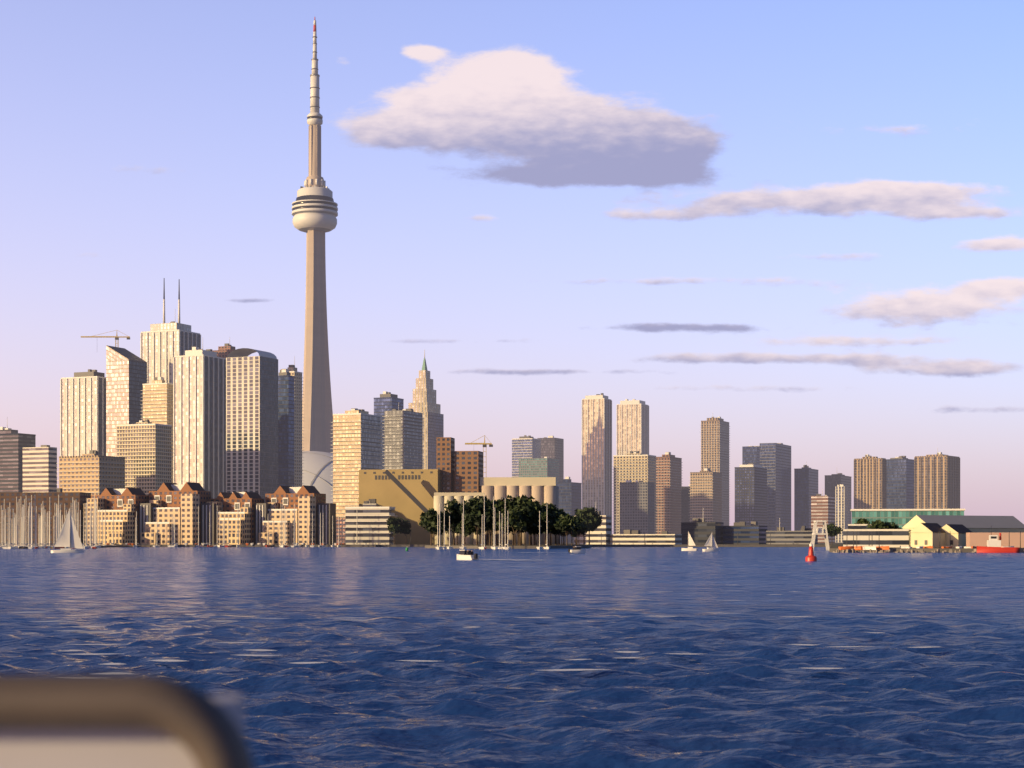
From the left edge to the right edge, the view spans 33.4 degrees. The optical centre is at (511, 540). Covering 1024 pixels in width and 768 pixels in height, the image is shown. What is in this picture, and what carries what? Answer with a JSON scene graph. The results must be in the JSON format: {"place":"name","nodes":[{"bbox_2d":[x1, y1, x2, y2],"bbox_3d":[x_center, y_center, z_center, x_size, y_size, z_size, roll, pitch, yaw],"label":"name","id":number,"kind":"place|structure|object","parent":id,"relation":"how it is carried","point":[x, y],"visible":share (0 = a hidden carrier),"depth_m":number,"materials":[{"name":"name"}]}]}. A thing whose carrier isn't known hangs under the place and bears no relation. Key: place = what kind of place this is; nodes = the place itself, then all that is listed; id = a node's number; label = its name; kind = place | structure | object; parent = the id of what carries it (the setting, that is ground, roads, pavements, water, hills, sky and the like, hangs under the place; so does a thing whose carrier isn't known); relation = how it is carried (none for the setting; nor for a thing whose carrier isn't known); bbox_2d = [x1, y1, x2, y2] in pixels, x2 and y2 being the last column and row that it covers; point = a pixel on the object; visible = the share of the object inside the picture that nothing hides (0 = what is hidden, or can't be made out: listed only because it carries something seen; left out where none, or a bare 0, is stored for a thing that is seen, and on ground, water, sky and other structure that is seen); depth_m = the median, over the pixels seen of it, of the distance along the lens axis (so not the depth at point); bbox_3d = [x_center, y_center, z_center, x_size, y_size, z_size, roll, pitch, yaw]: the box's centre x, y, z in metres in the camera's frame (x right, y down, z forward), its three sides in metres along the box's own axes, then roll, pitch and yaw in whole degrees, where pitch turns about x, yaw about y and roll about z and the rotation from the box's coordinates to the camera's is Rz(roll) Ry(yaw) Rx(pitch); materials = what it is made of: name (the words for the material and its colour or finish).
{"place":"outdoors","nodes":[
{"label":"outdoors","id":0,"kind":"place"},
{"bbox_2d":[0,428,35,491],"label":"building","id":1,"kind":"structure","parent":0,"point":[13,443],"depth_m":1496.08,"materials":[{"name":"grey concrete"}]},
{"bbox_2d":[23,443,56,491],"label":"building","id":2,"kind":"structure","parent":0,"point":[39,468],"depth_m":1250.40,"materials":[{"name":"grey"}]},
{"bbox_2d":[60,370,105,455],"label":"skyscraper","id":3,"kind":"structure","parent":0,"point":[82,410],"depth_m":1500.89,"materials":[{"name":"grey"}]},
{"bbox_2d":[56,440,127,494],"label":"building","id":4,"kind":"structure","parent":0,"point":[93,472],"depth_m":1202.85,"materials":[{"name":"grey concrete"}]},
{"bbox_2d":[87,487,155,544],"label":"apartment building","id":5,"kind":"structure","parent":0,"point":[122,506],"depth_m":1017.48,"materials":[{"name":"brown concrete"}]},
{"bbox_2d":[106,345,146,455],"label":"skyscraper","id":6,"kind":"structure","parent":0,"point":[126,374],"depth_m":1452.79,"materials":[{"name":"grey"}]},
{"bbox_2d":[81,330,129,346],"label":"crane","id":7,"kind":"object","parent":6,"relation":"on","point":[116,337],"visible":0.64,"depth_m":1609.40,"materials":[{"name":"yellow"}]},
{"bbox_2d":[114,419,173,494],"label":"building","id":8,"kind":"structure","parent":0,"point":[144,449],"depth_m":1300.61,"materials":[{"name":"grey concrete"}]},
{"bbox_2d":[141,376,172,482],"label":"building","id":9,"kind":"structure","parent":0,"point":[157,397],"depth_m":1420.47,"materials":[{"name":"grey"}]},
{"bbox_2d":[140,278,200,383],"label":"skyscraper","id":10,"kind":"structure","parent":0,"point":[163,344],"depth_m":1503.10,"materials":[{"name":"grey"}]},
{"bbox_2d":[141,482,215,544],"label":"apartment building","id":11,"kind":"structure","parent":0,"point":[181,503],"depth_m":1015.59,"materials":[{"name":"brown"}]},
{"bbox_2d":[173,347,225,498],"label":"skyscraper","id":12,"kind":"structure","parent":0,"point":[199,414],"depth_m":1403.73,"materials":[{"name":"grey concrete"}]},
{"bbox_2d":[211,338,234,357],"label":"rooftop structure","id":13,"kind":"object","parent":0,"point":[224,350],"depth_m":1562.56,"materials":[{"name":"brown"}]},
{"bbox_2d":[207,492,269,544],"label":"apartment building","id":14,"kind":"structure","parent":0,"point":[247,512],"depth_m":1017.79,"materials":[{"name":"brown concrete"}]},
{"bbox_2d":[226,348,277,502],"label":"skyscraper","id":15,"kind":"structure","parent":0,"point":[251,423],"depth_m":1352.43,"materials":[{"name":"grey concrete"}]},
{"bbox_2d":[278,369,294,487],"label":"skyscraper","id":16,"kind":"structure","parent":0,"point":[285,428],"depth_m":1480.43,"materials":[{"name":"blue"}]},
{"bbox_2d":[287,364,303,486],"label":"building","id":17,"kind":"structure","parent":0,"point":[298,417],"depth_m":1543.66,"materials":[{"name":"grey"}]},
{"bbox_2d":[259,485,335,544],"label":"apartment building","id":18,"kind":"structure","parent":0,"point":[307,501],"depth_m":1016.07,"materials":[{"name":"brown"}]},
{"bbox_2d":[302,451,332,502],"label":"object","id":19,"kind":"structure","parent":0,"point":[317,467],"depth_m":1682.98,"materials":[{"name":"grey"}]},
{"bbox_2d":[331,402,382,542],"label":"high-rise building","id":20,"kind":"structure","parent":0,"point":[356,440],"depth_m":1302.88,"materials":[{"name":"grey concrete"}]},
{"bbox_2d":[382,408,424,469],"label":"high-rise building","id":21,"kind":"structure","parent":0,"point":[403,438],"depth_m":1453.92,"materials":[{"name":"grey"}]},
{"bbox_2d":[3,543,842,546],"bbox_3d":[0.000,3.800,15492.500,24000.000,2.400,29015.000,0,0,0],"label":"seawall","id":22,"kind":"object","parent":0,"point":[673,545],"depth_m":1000.00,"materials":[{"name":"concrete"}]},
{"bbox_2d":[0,489,90,543],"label":"marina building","id":23,"kind":"structure","parent":22,"relation":"on","point":[48,501],"depth_m":1038.85,"materials":[{"name":"grey"}]},
{"bbox_2d":[83,499,86,543],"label":"sailboat mast","id":24,"kind":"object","parent":22,"relation":"on","point":[84,510],"visible":0.05,"depth_m":1035.56,"materials":[{"name":"grey"}]},
{"bbox_2d":[292,17,337,452],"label":"observation tower","id":25,"kind":"structure","parent":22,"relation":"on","point":[314,212],"depth_m":1791.37,"materials":[{"name":"concrete"}]},
{"bbox_2d":[300,36,328,188],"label":"cn tower equipment","id":26,"kind":"object","parent":25,"relation":"attached to","point":[306,183],"visible":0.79,"depth_m":1794.30,"materials":[{"name":"white metal"}]},
{"bbox_2d":[343,500,394,544],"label":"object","id":27,"kind":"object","parent":22,"relation":"on","point":[367,522],"visible":0.88,"depth_m":1008.32,"materials":[{"name":"grey concrete"}]},
{"bbox_2d":[374,391,403,469],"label":"skyscraper","id":28,"kind":"structure","parent":22,"relation":"on","point":[385,401],"depth_m":1702.13,"materials":[{"name":"blue"}]},
{"bbox_2d":[386,516,405,544],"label":"tree","id":29,"kind":"object","parent":22,"relation":"on","point":[394,524],"visible":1,"depth_m":992.34,"materials":[{"name":"green plant"}]},
{"bbox_2d":[398,520,410,544],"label":"tree","id":30,"kind":"object","parent":22,"relation":"on","point":[405,528],"visible":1,"depth_m":997.09,"materials":[{"name":"green plant"}]},
{"bbox_2d":[359,437,558,544],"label":"industrial building","id":31,"kind":"structure","parent":22,"relation":"on","point":[411,495],"depth_m":1052.38,"materials":[{"name":"concrete"}]},
{"bbox_2d":[465,435,492,476],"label":"construction crane","id":32,"kind":"object","parent":31,"relation":"on","point":[484,444],"visible":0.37,"depth_m":1299.63,"materials":[{"name":"yellow"}]},
{"bbox_2d":[100,543,1013,549],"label":"small shore craft","id":33,"kind":"object","parent":22,"relation":"on","point":[866,548],"visible":0.73,"depth_m":554.70,"materials":[{"name":"orange"}]},
{"bbox_2d":[914,452,959,508],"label":"high-rise building","id":34,"kind":"structure","parent":22,"relation":"on","point":[936,480],"depth_m":1889.88,"materials":[{"name":"grey concrete"}]},
{"bbox_2d":[409,349,443,468],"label":"skyscraper","id":35,"kind":"structure","parent":0,"point":[424,399],"depth_m":1908.94,"materials":[{"name":"grey concrete"}]},
{"bbox_2d":[425,545,591,548],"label":"park ground","id":36,"kind":"structure","parent":0,"point":[520,547],"depth_m":817.44,"materials":[{"name":"concrete"}]},
{"bbox_2d":[420,508,441,545],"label":"tree","id":37,"kind":"object","parent":36,"relation":"on","point":[429,515],"visible":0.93,"depth_m":840.39,"materials":[{"name":"green plant"}]},
{"bbox_2d":[424,519,447,545],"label":"tree","id":38,"kind":"object","parent":36,"relation":"on","point":[432,527],"visible":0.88,"depth_m":837.89,"materials":[{"name":"green plant"}]},
{"bbox_2d":[439,498,470,544],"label":"tree","id":39,"kind":"object","parent":36,"relation":"on","point":[453,507],"visible":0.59,"depth_m":848.00,"materials":[{"name":"green plant"}]},
{"bbox_2d":[455,518,475,545],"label":"tree","id":40,"kind":"object","parent":36,"relation":"on","point":[469,528],"visible":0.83,"depth_m":833.11,"materials":[{"name":"green plant"}]},
{"bbox_2d":[457,495,494,545],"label":"tree","id":41,"kind":"object","parent":36,"relation":"on","point":[474,507],"visible":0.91,"depth_m":827.04,"materials":[{"name":"green plant"}]},
{"bbox_2d":[472,529,485,544],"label":"tree","id":42,"kind":"object","parent":36,"relation":"on","point":[479,532],"visible":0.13,"depth_m":945.09,"materials":[{"name":"green plant"}]},
{"bbox_2d":[483,520,498,545],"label":"tree","id":43,"kind":"object","parent":36,"relation":"on","point":[488,526],"visible":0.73,"depth_m":832.06,"materials":[{"name":"green plant"}]},
{"bbox_2d":[490,499,501,544],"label":"tree","id":44,"kind":"object","parent":36,"relation":"on","point":[497,501],"visible":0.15,"depth_m":836.57,"materials":[{"name":"green plant"}]},
{"bbox_2d":[488,501,512,545],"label":"tree","id":45,"kind":"object","parent":36,"relation":"on","point":[502,512],"visible":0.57,"depth_m":824.00,"materials":[{"name":"green plant"}]},
{"bbox_2d":[504,523,519,545],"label":"tree","id":46,"kind":"object","parent":36,"relation":"on","point":[510,530],"visible":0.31,"depth_m":829.09,"materials":[{"name":"green plant"}]},
{"bbox_2d":[502,508,526,545],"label":"tree","id":47,"kind":"object","parent":36,"relation":"on","point":[514,519],"visible":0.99,"depth_m":819.10,"materials":[{"name":"green plant"}]},
{"bbox_2d":[498,494,540,545],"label":"tree","id":48,"kind":"object","parent":36,"relation":"on","point":[526,501],"visible":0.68,"depth_m":825.41,"materials":[{"name":"green plant"}]},
{"bbox_2d":[504,500,535,545],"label":"tree","id":49,"kind":"object","parent":36,"relation":"on","point":[530,521],"visible":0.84,"depth_m":824.33,"materials":[{"name":"green plant"}]},
{"bbox_2d":[525,524,541,544],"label":"tree","id":50,"kind":"object","parent":36,"relation":"on","point":[531,529],"visible":0.57,"depth_m":842.32,"materials":[{"name":"green plant"}]},
{"bbox_2d":[533,503,557,545],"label":"tree","id":51,"kind":"object","parent":36,"relation":"on","point":[547,512],"visible":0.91,"depth_m":826.41,"materials":[{"name":"green plant"}]},
{"bbox_2d":[544,512,560,544],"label":"tree","id":52,"kind":"object","parent":36,"relation":"on","point":[558,514],"visible":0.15,"depth_m":855.28,"materials":[{"name":"green plant"}]},
{"bbox_2d":[541,503,563,544],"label":"tree","id":53,"kind":"object","parent":36,"relation":"on","point":[555,507],"visible":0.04,"depth_m":885.77,"materials":[{"name":"green plant"}]},
{"bbox_2d":[546,526,559,544],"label":"tree","id":54,"kind":"object","parent":36,"relation":"on","point":[553,529],"visible":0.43,"depth_m":888.15,"materials":[{"name":"green plant"}]},
{"bbox_2d":[554,513,581,545],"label":"tree","id":55,"kind":"object","parent":36,"relation":"on","point":[565,522],"visible":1,"depth_m":819.09,"materials":[{"name":"green plant"}]},
{"bbox_2d":[567,515,583,545],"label":"tree","id":56,"kind":"object","parent":36,"relation":"on","point":[579,519],"visible":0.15,"depth_m":831.09,"materials":[{"name":"green plant"}]},
{"bbox_2d":[570,524,587,544],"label":"tree","id":57,"kind":"object","parent":36,"relation":"on","point":[583,530],"visible":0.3,"depth_m":932.42,"materials":[{"name":"green plant"}]},
{"bbox_2d":[576,511,596,544],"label":"tree","id":58,"kind":"object","parent":36,"relation":"on","point":[590,527],"visible":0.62,"depth_m":980.00,"materials":[{"name":"green plant"}]},
{"bbox_2d":[574,506,601,544],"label":"tree","id":59,"kind":"object","parent":36,"relation":"on","point":[596,520],"visible":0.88,"depth_m":981.41,"materials":[{"name":"green plant"}]},
{"bbox_2d":[0,547,1023,556],"bbox_3d":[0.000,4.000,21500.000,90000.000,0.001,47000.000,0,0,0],"label":"shoreline","id":60,"kind":"structure","parent":0,"point":[422,551],"depth_m":553.24,"materials":[{"name":"blue"}]},
{"bbox_2d":[51,509,83,552],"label":"sailboat","id":61,"kind":"object","parent":60,"relation":"on","point":[68,537],"visible":0.84,"depth_m":533.16,"materials":[{"name":"white fabric"}]},
{"bbox_2d":[0,674,253,767],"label":"boat","id":62,"kind":"object","parent":60,"relation":"on","point":[100,721],"visible":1,"depth_m":2.57,"materials":[{"name":"beige plastic"}]},
{"bbox_2d":[0,495,549,548],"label":"sailboat masts","id":63,"kind":"object","parent":60,"relation":"on","point":[93,543],"visible":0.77,"depth_m":864.00,"materials":[{"name":"white metal"}]},
{"bbox_2d":[457,550,509,559],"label":"motorboat","id":64,"kind":"object","parent":60,"relation":"on","point":[465,555],"visible":0.93,"depth_m":320.44,"materials":[{"name":"white plastic"}]},
{"bbox_2d":[0,556,1023,767],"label":"water waves","id":65,"kind":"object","parent":60,"relation":"on","point":[743,686],"depth_m":56.47,"materials":[{"name":"blue liquid"}]},
{"bbox_2d":[37,559,946,673],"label":"whitecap foam","id":66,"kind":"object","parent":65,"relation":"on","point":[166,660],"visible":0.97,"depth_m":53.73,"materials":[{"name":"white"}]},
{"bbox_2d":[6,531,1023,552],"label":"docks and quay furniture","id":67,"kind":"object","parent":60,"relation":"on","point":[901,551],"visible":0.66,"depth_m":548.48,"materials":[{"name":"grey"}]},
{"bbox_2d":[518,546,585,553],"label":"motorboat","id":68,"kind":"object","parent":60,"relation":"on","point":[577,550],"visible":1,"depth_m":499.21,"materials":[{"name":"white plastic"}]},
{"bbox_2d":[681,532,697,550],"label":"sailboat","id":69,"kind":"object","parent":60,"relation":"on","point":[691,542],"visible":0.84,"depth_m":639.54,"materials":[{"name":"white fabric"}]},
{"bbox_2d":[702,533,717,551],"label":"sailboat","id":70,"kind":"object","parent":60,"relation":"on","point":[711,542],"visible":0.84,"depth_m":600.15,"materials":[{"name":"white fabric"}]},
{"bbox_2d":[805,542,816,560],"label":"red buoy","id":71,"kind":"object","parent":60,"relation":"on","point":[810,557],"visible":0.91,"depth_m":299.56,"materials":[{"name":"red"}]},
{"bbox_2d":[811,521,828,549],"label":"ramp gantry","id":72,"kind":"object","parent":60,"relation":"on","point":[819,531],"visible":0.83,"depth_m":662.15,"materials":[{"name":"white metal"}]},
{"bbox_2d":[977,533,1019,552],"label":"tugboat","id":73,"kind":"object","parent":60,"relation":"on","point":[993,544],"visible":0.88,"depth_m":540.82,"materials":[{"name":"red metal"}]},
{"bbox_2d":[512,434,540,476],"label":"high-rise building","id":74,"kind":"structure","parent":0,"point":[523,446],"depth_m":2178.79,"materials":[{"name":"grey"}]},
{"bbox_2d":[519,457,558,481],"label":"building","id":75,"kind":"structure","parent":0,"point":[538,467],"depth_m":2033.13,"materials":[{"name":"green"}]},
{"bbox_2d":[537,436,563,481],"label":"high-rise building","id":76,"kind":"structure","parent":0,"point":[552,447],"depth_m":2265.38,"materials":[{"name":"grey"}]},
{"bbox_2d":[556,477,581,542],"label":"building","id":77,"kind":"structure","parent":0,"point":[569,497],"depth_m":1886.02,"materials":[{"name":"grey concrete"}]},
{"bbox_2d":[574,515,610,543],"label":"building","id":78,"kind":"structure","parent":0,"point":[604,528],"depth_m":1048.64,"materials":[{"name":"grey concrete"}]},
{"bbox_2d":[582,393,611,533],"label":"skyscraper","id":79,"kind":"structure","parent":0,"point":[597,451],"depth_m":2032.20,"materials":[{"name":"grey glass"}]},
{"bbox_2d":[616,399,648,454],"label":"high-rise building","id":80,"kind":"structure","parent":0,"point":[632,425],"depth_m":2322.90,"materials":[{"name":"grey concrete"}]},
{"bbox_2d":[612,451,657,533],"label":"building","id":81,"kind":"structure","parent":0,"point":[637,466],"depth_m":1817.35,"materials":[{"name":"grey"}]},
{"bbox_2d":[620,480,654,533],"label":"building","id":82,"kind":"structure","parent":0,"point":[637,507],"depth_m":1712.37,"materials":[{"name":"grey"}]},
{"bbox_2d":[610,530,681,543],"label":"building","id":83,"kind":"structure","parent":0,"point":[658,537],"depth_m":1040.93,"materials":[{"name":"grey concrete"}]},
{"bbox_2d":[656,453,682,533],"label":"building","id":84,"kind":"structure","parent":0,"point":[669,470],"depth_m":1888.34,"materials":[{"name":"grey"}]},
{"bbox_2d":[681,484,689,521],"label":"building","id":85,"kind":"structure","parent":0,"point":[685,503],"depth_m":1887.01,"materials":[{"name":"grey"}]},
{"bbox_2d":[681,518,723,543],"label":"building","id":86,"kind":"structure","parent":0,"point":[700,530],"depth_m":1101.51,"materials":[{"name":"grey glass"}]},
{"bbox_2d":[689,469,722,521],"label":"building","id":87,"kind":"structure","parent":0,"point":[705,493],"depth_m":1815.65,"materials":[{"name":"grey concrete"}]},
{"bbox_2d":[700,413,729,525],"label":"skyscraper","id":88,"kind":"structure","parent":0,"point":[714,443],"depth_m":2179.96,"materials":[{"name":"grey concrete"}]},
{"bbox_2d":[723,511,766,543],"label":"building","id":89,"kind":"structure","parent":0,"point":[751,534],"depth_m":1101.80,"materials":[{"name":"grey"}]},
{"bbox_2d":[735,462,766,525],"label":"high-rise building","id":90,"kind":"structure","parent":0,"point":[750,492],"depth_m":1816.88,"materials":[{"name":"grey"}]},
{"bbox_2d":[742,446,759,464],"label":"high-rise building","id":91,"kind":"structure","parent":0,"point":[750,454],"depth_m":2104.40,"materials":[{"name":"grey glass"}]},
{"bbox_2d":[760,443,790,530],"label":"high-rise building","id":92,"kind":"structure","parent":0,"point":[775,460],"depth_m":1964.20,"materials":[{"name":"grey"}]},
{"bbox_2d":[766,514,817,543],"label":"building","id":93,"kind":"structure","parent":0,"point":[792,535],"depth_m":1081.04,"materials":[{"name":"grey"}]},
{"bbox_2d":[794,465,817,530],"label":"high-rise building","id":94,"kind":"structure","parent":0,"point":[805,483],"depth_m":2032.53,"materials":[{"name":"grey"}]},
{"bbox_2d":[811,494,834,542],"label":"building","id":95,"kind":"structure","parent":0,"point":[822,508],"depth_m":1742.22,"materials":[{"name":"brown"}]},
{"bbox_2d":[825,472,850,523],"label":"high-rise building","id":96,"kind":"structure","parent":0,"point":[832,481],"depth_m":2180.86,"materials":[{"name":"grey"}]},
{"bbox_2d":[835,483,847,542],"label":"building","id":97,"kind":"structure","parent":0,"point":[841,506],"depth_m":1813.90,"materials":[{"name":"grey concrete"}]},
{"bbox_2d":[854,454,886,508],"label":"high-rise building","id":98,"kind":"structure","parent":0,"point":[870,481],"depth_m":1885.30,"materials":[{"name":"grey"}]},
{"bbox_2d":[887,456,913,508],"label":"high-rise building","id":99,"kind":"structure","parent":0,"point":[900,483],"depth_m":2002.68,"materials":[{"name":"grey"}]},
{"bbox_2d":[829,545,1023,552],"bbox_3d":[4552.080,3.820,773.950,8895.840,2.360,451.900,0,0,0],"label":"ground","id":100,"kind":"structure","parent":0,"point":[832,548],"depth_m":549.53,"materials":[{"name":"concrete"}]},
{"bbox_2d":[825,523,842,536],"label":"tree","id":101,"kind":"object","parent":100,"relation":"on","point":[833,531],"visible":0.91,"depth_m":993.38,"materials":[{"name":"green plant"}]},
{"bbox_2d":[854,518,869,523],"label":"tree","id":102,"kind":"object","parent":100,"relation":"on","point":[862,521],"visible":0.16,"depth_m":697.76,"materials":[{"name":"green plant"}]},
{"bbox_2d":[866,520,891,528],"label":"tree","id":103,"kind":"object","parent":100,"relation":"on","point":[877,524],"visible":0.45,"depth_m":638.63,"materials":[{"name":"green plant"}]},
{"bbox_2d":[843,509,1023,547],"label":"shore buildings","id":104,"kind":"structure","parent":100,"relation":"on","point":[940,528],"depth_m":612.96,"materials":[{"name":"brown"}]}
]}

